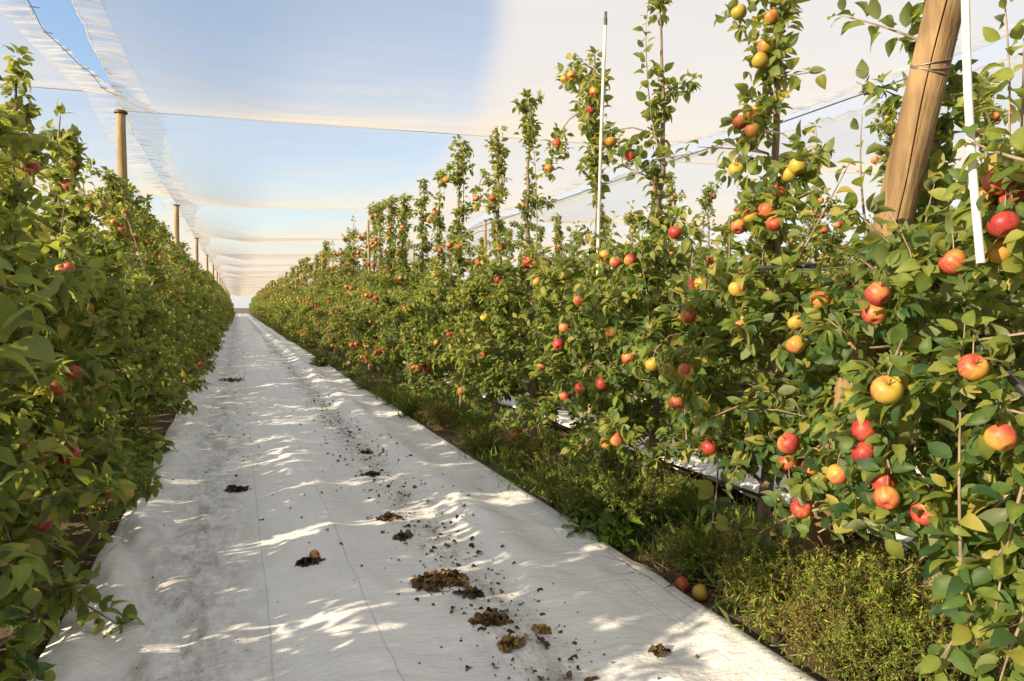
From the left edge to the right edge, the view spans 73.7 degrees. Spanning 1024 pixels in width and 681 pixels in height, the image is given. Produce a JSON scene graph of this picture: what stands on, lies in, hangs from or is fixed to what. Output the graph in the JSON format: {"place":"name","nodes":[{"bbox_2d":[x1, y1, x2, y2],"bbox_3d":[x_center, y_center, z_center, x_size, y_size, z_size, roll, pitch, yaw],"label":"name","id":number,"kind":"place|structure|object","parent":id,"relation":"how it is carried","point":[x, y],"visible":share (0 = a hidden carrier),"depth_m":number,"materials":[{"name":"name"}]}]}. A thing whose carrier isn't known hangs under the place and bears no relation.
{"place":"outdoors","nodes":[
{"label":"outdoors","id":0,"kind":"place"},
{"bbox_2d":[0,308,1019,680],"bbox_3d":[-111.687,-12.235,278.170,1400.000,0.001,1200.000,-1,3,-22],"label":"ground","id":1,"kind":"structure","parent":0,"point":[82,534],"depth_m":4.43,"materials":[{"name":"plant"}]},
{"bbox_2d":[0,241,75,680],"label":"apple tree","id":2,"kind":"object","parent":1,"relation":"on","point":[28,473],"visible":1,"depth_m":1.86,"materials":[{"name":"green plant"}]},
{"bbox_2d":[0,190,144,680],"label":"apple tree","id":3,"kind":"object","parent":1,"relation":"on","point":[64,501],"visible":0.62,"depth_m":2.82,"materials":[{"name":"green plant"}]},
{"bbox_2d":[0,75,163,578],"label":"apple tree","id":4,"kind":"object","parent":1,"relation":"on","point":[80,370],"visible":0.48,"depth_m":3.87,"materials":[{"name":"green plant"}]},
{"bbox_2d":[0,42,163,520],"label":"apple tree","id":5,"kind":"object","parent":1,"relation":"on","point":[117,318],"visible":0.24,"depth_m":4.74,"materials":[{"name":"green plant"}]},
{"bbox_2d":[9,99,193,475],"bbox_3d":[-3.767,-0.410,5.764,1.857,3.214,1.474,-2,4,-39],"label":"apple tree","id":6,"kind":"object","parent":1,"relation":"on","point":[58,175],"visible":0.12,"depth_m":5.84,"materials":[{"name":"green plant"}]},
{"bbox_2d":[39,119,197,456],"bbox_3d":[-4.183,-0.493,7.148,1.749,3.250,2.354,1,3,11],"label":"apple tree","id":7,"kind":"object","parent":1,"relation":"on","point":[74,159],"visible":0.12,"depth_m":6.71,"materials":[{"name":"green plant"}]},
{"bbox_2d":[114,109,131,262],"bbox_3d":[-5.247,-1.027,9.261,0.170,4.143,0.168,-1,3,-22],"label":"net post","id":8,"kind":"object","parent":1,"relation":"on","point":[121,114],"visible":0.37,"depth_m":9.14,"materials":[{"name":"brown wood"}]},
{"bbox_2d":[66,171,182,439],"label":"apple tree","id":9,"kind":"object","parent":1,"relation":"on","point":[165,377],"visible":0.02,"depth_m":7.62,"materials":[{"name":"green plant"}]},
{"bbox_2d":[40,157,212,425],"bbox_3d":[-4.977,-0.614,8.739,2.134,3.337,1.544,0,3,-9],"label":"apple tree","id":10,"kind":"object","parent":1,"relation":"on","point":[113,187],"visible":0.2,"depth_m":8.75,"materials":[{"name":"green plant"}]},
{"bbox_2d":[108,182,191,410],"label":"apple tree","id":11,"kind":"object","parent":1,"relation":"on","point":[169,300],"visible":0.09,"depth_m":9.79,"materials":[{"name":"green plant"}]},
{"bbox_2d":[131,199,215,384],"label":"apple tree","id":12,"kind":"object","parent":1,"relation":"on","point":[141,222],"visible":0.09,"depth_m":10.60,"materials":[{"name":"green plant"}]},
{"bbox_2d":[131,209,218,376],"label":"apple tree","id":13,"kind":"object","parent":1,"relation":"on","point":[203,347],"visible":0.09,"depth_m":12.03,"materials":[{"name":"green plant"}]},
{"bbox_2d":[141,221,210,356],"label":"apple tree","id":14,"kind":"object","parent":1,"relation":"on","point":[164,231],"visible":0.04,"depth_m":13.80,"materials":[{"name":"green plant"}]},
{"bbox_2d":[173,204,179,254],"bbox_3d":[-8.606,-1.438,17.618,0.166,4.143,0.167,-1,3,-22],"label":"net post","id":15,"kind":"object","parent":1,"relation":"on","point":[176,224],"visible":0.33,"depth_m":17.49,"materials":[{"name":"brown wood"}]},
{"bbox_2d":[150,216,203,374],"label":"apple tree","id":16,"kind":"object","parent":1,"relation":"on","point":[184,305],"visible":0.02,"depth_m":12.76,"materials":[{"name":"green plant"}]},
{"bbox_2d":[173,241,214,356],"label":"apple tree","id":17,"kind":"object","parent":1,"relation":"on","point":[204,290],"visible":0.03,"depth_m":19.75,"materials":[{"name":"green plant"}]},
{"bbox_2d":[167,240,224,358],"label":"apple tree","id":18,"kind":"object","parent":1,"relation":"on","point":[177,259],"visible":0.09,"depth_m":16.85,"materials":[{"name":"green plant"}]},
{"bbox_2d":[194,237,198,269],"bbox_3d":[-11.954,-1.849,25.974,0.169,4.143,0.173,-1,3,-22],"label":"net post","id":19,"kind":"object","parent":1,"relation":"on","point":[196,251],"visible":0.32,"depth_m":25.85,"materials":[{"name":"brown wood"}]},
{"bbox_2d":[0,0,224,288],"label":"hail net","id":20,"kind":"object","parent":19,"relation":"attached to","point":[144,185],"visible":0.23,"depth_m":11.23,"materials":[{"name":"fabric"}]},
{"bbox_2d":[181,251,219,344],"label":"apple tree","id":21,"kind":"object","parent":1,"relation":"on","point":[205,300],"visible":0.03,"depth_m":18.77,"materials":[{"name":"green plant"}]},
{"bbox_2d":[185,256,220,346],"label":"apple tree","id":22,"kind":"object","parent":1,"relation":"on","point":[191,264],"visible":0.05,"depth_m":20.75,"materials":[{"name":"green plant"}]},
{"bbox_2d":[191,260,225,336],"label":"apple tree","id":23,"kind":"object","parent":1,"relation":"on","point":[213,312],"visible":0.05,"depth_m":22.77,"materials":[{"name":"green plant"}]},
{"bbox_2d":[288,257,311,336],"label":"apple tree","id":24,"kind":"object","parent":1,"relation":"on","point":[293,299],"visible":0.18,"depth_m":30.00,"materials":[{"name":"green plant"}]},
{"bbox_2d":[287,263,313,339],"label":"apple tree","id":25,"kind":"object","parent":1,"relation":"on","point":[292,321],"visible":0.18,"depth_m":28.00,"materials":[{"name":"green plant"}]},
{"bbox_2d":[299,253,320,343],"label":"apple tree","id":26,"kind":"object","parent":1,"relation":"on","point":[315,279],"visible":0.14,"depth_m":25.00,"materials":[{"name":"green plant"}]},
{"bbox_2d":[300,251,325,344],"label":"apple tree","id":27,"kind":"object","parent":1,"relation":"on","point":[311,315],"visible":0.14,"depth_m":23.98,"materials":[{"name":"green plant"}]},
{"bbox_2d":[302,239,330,349],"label":"apple tree","id":28,"kind":"object","parent":1,"relation":"on","point":[324,264],"visible":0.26,"depth_m":22.94,"materials":[{"name":"green plant"}]},
{"bbox_2d":[308,350,329,366],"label":"weed bush","id":29,"kind":"object","parent":1,"relation":"on","point":[319,360],"visible":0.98,"depth_m":16.25,"materials":[{"name":"green plant"}]},
{"bbox_2d":[305,242,334,350],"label":"apple tree","id":30,"kind":"object","parent":1,"relation":"on","point":[321,281],"visible":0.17,"depth_m":22.07,"materials":[{"name":"green plant"}]},
{"bbox_2d":[312,248,344,355],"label":"apple tree","id":31,"kind":"object","parent":1,"relation":"on","point":[322,323],"visible":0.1,"depth_m":19.98,"materials":[{"name":"green plant"}]},
{"bbox_2d":[308,240,352,353],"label":"apple tree","id":32,"kind":"object","parent":1,"relation":"on","point":[325,283],"visible":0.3,"depth_m":21.02,"materials":[{"name":"green plant"}]},
{"bbox_2d":[318,234,366,360],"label":"apple tree","id":33,"kind":"object","parent":1,"relation":"on","point":[346,239],"visible":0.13,"depth_m":18.12,"materials":[{"name":"green plant"}]},
{"bbox_2d":[318,215,372,363],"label":"apple tree","id":34,"kind":"object","parent":1,"relation":"on","point":[351,260],"visible":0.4,"depth_m":17.02,"materials":[{"name":"green plant"}]},
{"bbox_2d":[334,230,382,367],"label":"apple tree","id":35,"kind":"object","parent":1,"relation":"on","point":[343,337],"visible":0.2,"depth_m":16.18,"materials":[{"name":"green plant"}]},
{"bbox_2d":[338,201,386,371],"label":"apple tree","id":36,"kind":"object","parent":1,"relation":"on","point":[375,258],"visible":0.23,"depth_m":15.05,"materials":[{"name":"green plant"}]},
{"bbox_2d":[346,199,391,374],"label":"apple tree","id":37,"kind":"object","parent":1,"relation":"on","point":[357,290],"visible":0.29,"depth_m":14.00,"materials":[{"name":"green plant"}]},
{"bbox_2d":[352,194,411,381],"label":"apple tree","id":38,"kind":"object","parent":1,"relation":"on","point":[392,211],"visible":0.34,"depth_m":13.01,"materials":[{"name":"green plant"}]},
{"bbox_2d":[364,376,408,405],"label":"weed bush","id":39,"kind":"object","parent":1,"relation":"on","point":[387,398],"visible":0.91,"depth_m":9.73,"materials":[{"name":"green plant"}]},
{"bbox_2d":[361,192,429,385],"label":"apple tree","id":40,"kind":"object","parent":1,"relation":"on","point":[402,237],"visible":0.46,"depth_m":12.00,"materials":[{"name":"green plant"}]},
{"bbox_2d":[387,385,431,418],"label":"weed bush","id":41,"kind":"object","parent":1,"relation":"on","point":[409,403],"visible":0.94,"depth_m":8.80,"materials":[{"name":"green plant"}]},
{"bbox_2d":[374,178,450,389],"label":"apple tree","id":42,"kind":"object","parent":1,"relation":"on","point":[400,318],"visible":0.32,"depth_m":11.10,"materials":[{"name":"green plant"}]},
{"bbox_2d":[27,313,816,680],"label":"ground sheet","id":43,"kind":"object","parent":1,"relation":"on","point":[229,591],"visible":0.87,"depth_m":3.59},
{"bbox_2d":[295,555,325,566],"bbox_3d":[-1.094,1.200,3.680,0.145,0.084,0.141,1,3,16],"label":"leaf pile","id":44,"kind":"object","parent":43,"relation":"on","point":[305,561],"visible":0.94,"depth_m":3.66,"materials":[{"name":"plant"}]},
{"bbox_2d":[136,328,698,680],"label":"leaf litter","id":45,"kind":"object","parent":43,"relation":"on","point":[547,645],"visible":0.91,"depth_m":3.93,"materials":[{"name":"plant"}]},
{"bbox_2d":[410,568,469,592],"bbox_3d":[-0.365,1.235,3.482,0.326,0.102,0.280,-1,3,-22],"label":"leaf pile","id":46,"kind":"object","parent":43,"relation":"on","point":[432,580],"visible":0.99,"depth_m":3.46,"materials":[{"name":"plant"}]},
{"bbox_2d":[453,585,484,599],"bbox_3d":[-0.199,1.250,3.351,0.163,0.077,0.127,-2,4,-39],"label":"leaf pile","id":47,"kind":"object","parent":43,"relation":"on","point":[474,592],"visible":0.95,"depth_m":3.35,"materials":[{"name":"plant"}]},
{"bbox_2d":[467,607,508,626],"bbox_3d":[-0.093,1.263,3.065,0.173,0.090,0.192,2,3,29],"label":"leaf pile","id":48,"kind":"object","parent":43,"relation":"on","point":[489,616],"visible":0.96,"depth_m":3.05,"materials":[{"name":"plant"}]},
{"bbox_2d":[496,633,528,653],"bbox_3d":[0.004,1.278,2.848,0.142,0.078,0.113,0,3,1],"label":"leaf pile","id":49,"kind":"object","parent":43,"relation":"on","point":[507,644],"visible":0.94,"depth_m":2.84,"materials":[{"name":"plant"}]},
{"bbox_2d":[648,643,670,657],"bbox_3d":[0.606,1.280,2.802,0.083,0.065,0.103,2,3,33],"label":"leaf pile","id":50,"kind":"object","parent":43,"relation":"on","point":[660,650],"visible":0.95,"depth_m":2.79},
{"bbox_2d":[415,393,463,428],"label":"weed bush","id":51,"kind":"object","parent":1,"relation":"on","point":[436,419],"visible":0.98,"depth_m":8.11,"materials":[{"name":"green plant"}]},
{"bbox_2d":[398,134,489,415],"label":"apple tree","id":52,"kind":"object","parent":1,"relation":"on","point":[437,293],"visible":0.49,"depth_m":8.89,"materials":[{"name":"green plant"}]},
{"bbox_2d":[388,168,503,398],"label":"apple tree","id":53,"kind":"object","parent":1,"relation":"on","point":[415,324],"visible":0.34,"depth_m":10.01,"materials":[{"name":"green plant"}]},
{"bbox_2d":[455,421,498,452],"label":"weed bush","id":54,"kind":"object","parent":1,"relation":"on","point":[473,440],"visible":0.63,"depth_m":6.76,"materials":[{"name":"green plant"}]},
{"bbox_2d":[423,126,553,430],"bbox_3d":[-0.143,-0.683,7.925,1.608,3.548,1.465,-1,3,-22],"label":"apple tree","id":55,"kind":"object","parent":1,"relation":"on","point":[470,292],"visible":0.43,"depth_m":7.77,"materials":[{"name":"green plant"}]},
{"bbox_2d":[464,423,518,457],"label":"weed bush","id":56,"kind":"object","parent":1,"relation":"on","point":[487,444],"visible":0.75,"depth_m":6.56,"materials":[{"name":"green plant"}]},
{"bbox_2d":[2,321,1017,680],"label":"ground cover","id":57,"kind":"object","parent":1,"relation":"on","point":[688,501],"visible":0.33,"depth_m":5.18,"materials":[{"name":"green plant"}]},
{"bbox_2d":[507,220,524,344],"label":"apple tree","id":58,"kind":"object","parent":1,"relation":"on","point":[520,235],"visible":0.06,"depth_m":17.94,"materials":[{"name":"green plant"}]},
{"bbox_2d":[447,88,608,448],"bbox_3d":[0.152,-0.701,6.928,1.745,3.682,1.404,1,3,25],"label":"apple tree","id":59,"kind":"object","parent":1,"relation":"on","point":[508,310],"visible":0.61,"depth_m":6.82,"materials":[{"name":"green plant"}]},
{"bbox_2d":[498,427,560,475],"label":"weed bush","id":60,"kind":"object","parent":1,"relation":"on","point":[527,451],"visible":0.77,"depth_m":5.78,"materials":[{"name":"green plant"}]},
{"bbox_2d":[500,441,596,506],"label":"weed bush","id":61,"kind":"object","parent":1,"relation":"on","point":[547,481],"visible":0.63,"depth_m":4.98,"materials":[{"name":"green plant"}]},
{"bbox_2d":[536,213,569,344],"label":"apple tree","id":62,"kind":"object","parent":1,"relation":"on","point":[558,243],"visible":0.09,"depth_m":15.93,"materials":[{"name":"green plant"}]},
{"bbox_2d":[558,220,588,290],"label":"apple tree","id":63,"kind":"object","parent":1,"relation":"on","point":[578,240],"visible":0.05,"depth_m":14.88,"materials":[{"name":"green plant"}]},
{"bbox_2d":[537,466,617,522],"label":"weed bush","id":64,"kind":"object","parent":1,"relation":"on","point":[565,503],"visible":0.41,"depth_m":4.55,"materials":[{"name":"green plant"}]},
{"bbox_2d":[488,46,671,473],"bbox_3d":[0.685,-0.623,5.690,1.536,3.648,1.653,-1,3,-22],"label":"apple tree","id":65,"kind":"object","parent":1,"relation":"on","point":[547,282],"visible":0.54,"depth_m":5.66,"materials":[{"name":"green plant"}]},
{"bbox_2d":[596,11,606,274],"bbox_3d":[0.687,-1.454,5.235,0.029,2.067,0.095,-2,4,-39],"label":"white tube","id":66,"kind":"object","parent":65,"relation":"attached to","point":[601,124],"visible":0.91,"depth_m":5.22,"materials":[{"name":"plastic"}]},
{"bbox_2d":[561,492,643,552],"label":"weed bush","id":67,"kind":"object","parent":1,"relation":"on","point":[608,522],"visible":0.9,"depth_m":4.12,"materials":[{"name":"green plant"}]},
{"bbox_2d":[602,200,646,358],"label":"apple tree","id":68,"kind":"object","parent":1,"relation":"on","point":[629,218],"visible":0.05,"depth_m":12.90,"materials":[{"name":"green plant"}]},
{"bbox_2d":[544,412,710,537],"bbox_3d":[0.733,0.857,4.244,1.120,0.780,1.026,0,3,6],"label":"weed bush","id":69,"kind":"object","parent":1,"relation":"on","point":[617,486],"visible":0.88,"depth_m":4.23,"materials":[{"name":"green plant"}]},
{"bbox_2d":[650,160,656,228],"bbox_3d":[2.550,-1.180,12.393,0.125,4.140,0.132,-1,3,-22],"label":"net post","id":70,"kind":"object","parent":1,"relation":"on","point":[652,188],"visible":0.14,"depth_m":12.28,"materials":[{"name":"brown wood"}]},
{"bbox_2d":[280,77,907,292],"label":"trellis wire","id":71,"kind":"object","parent":70,"relation":"attached to","point":[865,92],"visible":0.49,"depth_m":4.19,"materials":[{"name":"metal"}]},
{"bbox_2d":[302,57,1022,289],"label":"hail net","id":72,"kind":"object","parent":70,"relation":"attached to","point":[722,217],"visible":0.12,"depth_m":16.53,"materials":[{"name":"fabric"}]},
{"bbox_2d":[550,0,761,504],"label":"apple tree","id":73,"kind":"object","parent":1,"relation":"on","point":[637,296],"visible":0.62,"depth_m":4.78,"materials":[{"name":"green plant"}]},
{"bbox_2d":[650,171,686,383],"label":"apple tree","id":74,"kind":"object","parent":1,"relation":"on","point":[670,190],"visible":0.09,"depth_m":11.74,"materials":[{"name":"green plant"}]},
{"bbox_2d":[674,576,689,592],"bbox_3d":[0.866,1.251,3.498,0.078,0.084,0.084,23,33,-4],"label":"fallen apple","id":75,"kind":"object","parent":1,"relation":"on","point":[683,582],"visible":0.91,"depth_m":3.47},
{"bbox_2d":[641,512,734,583],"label":"weed bush","id":76,"kind":"object","parent":1,"relation":"on","point":[697,555],"visible":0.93,"depth_m":3.60,"materials":[{"name":"green plant"}]},
{"bbox_2d":[692,584,708,601],"bbox_3d":[0.938,1.247,3.379,0.085,0.084,0.084,-23,-34,13],"label":"fallen apple","id":77,"kind":"object","parent":1,"relation":"on","point":[700,593],"visible":1,"depth_m":3.35,"materials":[{"name":"food"}]},
{"bbox_2d":[400,364,1021,568],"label":"ground sheet","id":78,"kind":"object","parent":1,"relation":"on","point":[750,484],"visible":0.03,"depth_m":5.70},
{"bbox_2d":[675,176,757,383],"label":"apple tree","id":79,"kind":"object","parent":1,"relation":"on","point":[708,191],"visible":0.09,"depth_m":10.75,"materials":[{"name":"green plant"}]},
{"bbox_2d":[710,178,771,394],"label":"apple tree","id":80,"kind":"object","parent":1,"relation":"on","point":[746,370],"visible":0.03,"depth_m":9.78,"materials":[{"name":"green plant"}]},
{"bbox_2d":[708,532,775,577],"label":"weed bush","id":81,"kind":"object","parent":1,"relation":"on","point":[718,543],"visible":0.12,"depth_m":3.61,"materials":[{"name":"green plant"}]},
{"bbox_2d":[597,0,903,558],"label":"apple tree","id":82,"kind":"object","parent":1,"relation":"on","point":[749,298],"visible":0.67,"depth_m":3.63,"materials":[{"name":"green plant"}]},
{"bbox_2d":[699,547,804,616],"bbox_3d":[1.154,1.153,3.228,0.544,0.357,0.510,-1,3,-12],"label":"weed bush","id":83,"kind":"object","parent":1,"relation":"on","point":[738,589],"visible":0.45,"depth_m":3.20,"materials":[{"name":"green plant"}]},
{"bbox_2d":[691,519,833,591],"bbox_3d":[1.252,1.108,3.435,0.680,0.446,0.638,0,3,9],"label":"weed bush","id":84,"kind":"object","parent":1,"relation":"on","point":[773,556],"visible":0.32,"depth_m":3.44,"materials":[{"name":"green plant"}]},
{"bbox_2d":[710,556,833,646],"bbox_3d":[1.167,1.183,3.052,0.542,0.373,0.554,-1,3,-20],"label":"weed bush","id":85,"kind":"object","parent":1,"relation":"on","point":[772,614],"visible":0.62,"depth_m":3.04,"materials":[{"name":"green plant"}]},
{"bbox_2d":[718,509,887,627],"bbox_3d":[1.296,1.055,3.084,0.710,0.494,0.650,3,4,44],"label":"weed bush","id":86,"kind":"object","parent":1,"relation":"on","point":[784,546],"visible":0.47,"depth_m":3.09,"materials":[{"name":"green plant"}]},
{"bbox_2d":[743,118,864,409],"bbox_3d":[3.943,-0.917,8.973,1.792,3.919,1.609,0,3,-9],"label":"apple tree","id":87,"kind":"object","parent":1,"relation":"on","point":[831,255],"visible":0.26,"depth_m":8.79,"materials":[{"name":"green plant"}]},
{"bbox_2d":[735,577,898,675],"bbox_3d":[1.245,1.149,2.786,0.634,0.336,0.379,1,3,25],"label":"weed bush","id":88,"kind":"object","parent":1,"relation":"on","point":[804,615],"visible":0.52,"depth_m":2.76,"materials":[{"name":"green plant"}]},
{"bbox_2d":[817,195,857,283],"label":"apple tree","id":89,"kind":"object","parent":1,"relation":"on","point":[824,265],"visible":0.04,"depth_m":13.60,"materials":[{"name":"green plant"}]},
{"bbox_2d":[760,526,937,658],"bbox_3d":[1.485,1.028,2.841,0.727,0.573,0.760,0,3,2],"label":"weed bush","id":90,"kind":"object","parent":1,"relation":"on","point":[883,588],"visible":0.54,"depth_m":2.85,"materials":[{"name":"green plant"}]},
{"bbox_2d":[761,571,957,680],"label":"weed bush","id":91,"kind":"object","parent":1,"relation":"on","point":[854,669],"visible":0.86,"depth_m":2.55,"materials":[{"name":"green plant"}]},
{"bbox_2d":[726,0,1023,680],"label":"apple tree","id":92,"kind":"object","parent":1,"relation":"on","point":[951,501],"visible":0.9,"depth_m":2.51,"materials":[{"name":"green plant"}]},
{"bbox_2d":[352,348,928,558],"bbox_3d":[-5.024,0.114,19.887,0.021,0.060,39.402,-1,3,-22],"label":"drip line","id":93,"kind":"object","parent":92,"relation":"attached to","point":[906,549],"visible":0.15,"depth_m":4.24,"materials":[{"name":"black plastic"}]},
{"bbox_2d":[961,0,985,263],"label":"white tube","id":94,"kind":"object","parent":92,"relation":"hanging from","point":[969,121],"visible":0.91,"depth_m":2.07,"materials":[{"name":"plastic"}]},
{"bbox_2d":[975,344,1023,397],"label":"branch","id":95,"kind":"object","parent":92,"relation":"attached to","point":[1016,382],"visible":0.61,"depth_m":2.06,"materials":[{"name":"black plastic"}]},
{"bbox_2d":[789,0,960,595],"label":"anchor post","id":96,"kind":"object","parent":1,"relation":"on","point":[924,92],"visible":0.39,"depth_m":2.81,"materials":[{"name":"brown wood"}]},
{"bbox_2d":[832,532,923,590],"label":"weed bush","id":97,"kind":"object","parent":1,"relation":"on","point":[883,563],"visible":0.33,"depth_m":3.44,"materials":[{"name":"green plant"}]},
{"bbox_2d":[834,95,924,368],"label":"apple tree","id":98,"kind":"object","parent":1,"relation":"on","point":[888,125],"visible":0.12,"depth_m":7.85,"materials":[{"name":"green plant"}]},
{"bbox_2d":[794,550,980,680],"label":"weed bush","id":99,"kind":"object","parent":1,"relation":"on","point":[890,623],"visible":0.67,"depth_m":2.56,"materials":[{"name":"green plant"}]},
{"bbox_2d":[854,581,1021,680],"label":"weed bush","id":100,"kind":"object","parent":1,"relation":"on","point":[948,673],"visible":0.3,"depth_m":2.52,"materials":[{"name":"green plant"}]},
{"bbox_2d":[890,555,986,639],"bbox_3d":[1.908,1.093,2.966,0.545,0.430,0.570,-3,4,-43],"label":"weed bush","id":101,"kind":"object","parent":1,"relation":"on","point":[982,605],"visible":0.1,"depth_m":3.03,"materials":[{"name":"green plant"}]},
{"bbox_2d":[909,70,1020,416],"bbox_3d":[4.699,-0.771,6.857,1.557,3.832,1.606,0,3,4],"label":"apple tree","id":102,"kind":"object","parent":1,"relation":"on","point":[997,116],"visible":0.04,"depth_m":6.75,"materials":[{"name":"green plant"}]},
{"bbox_2d":[927,0,1023,569],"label":"apple tree","id":103,"kind":"object","parent":1,"relation":"on","point":[1003,218],"visible":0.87,"depth_m":2.11,"materials":[{"name":"green plant"}]},
{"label":"net post","id":104,"kind":"object","parent":1,"relation":"on","visible":0},
{"bbox_2d":[71,0,1023,295],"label":"hail net","id":105,"kind":"object","parent":104,"relation":"attached to","point":[205,234],"visible":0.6,"depth_m":10.92,"materials":[{"name":"fabric"}]},
{"bbox_2d":[0,0,1023,307],"label":"sky","id":106,"kind":"structure","parent":0,"point":[455,57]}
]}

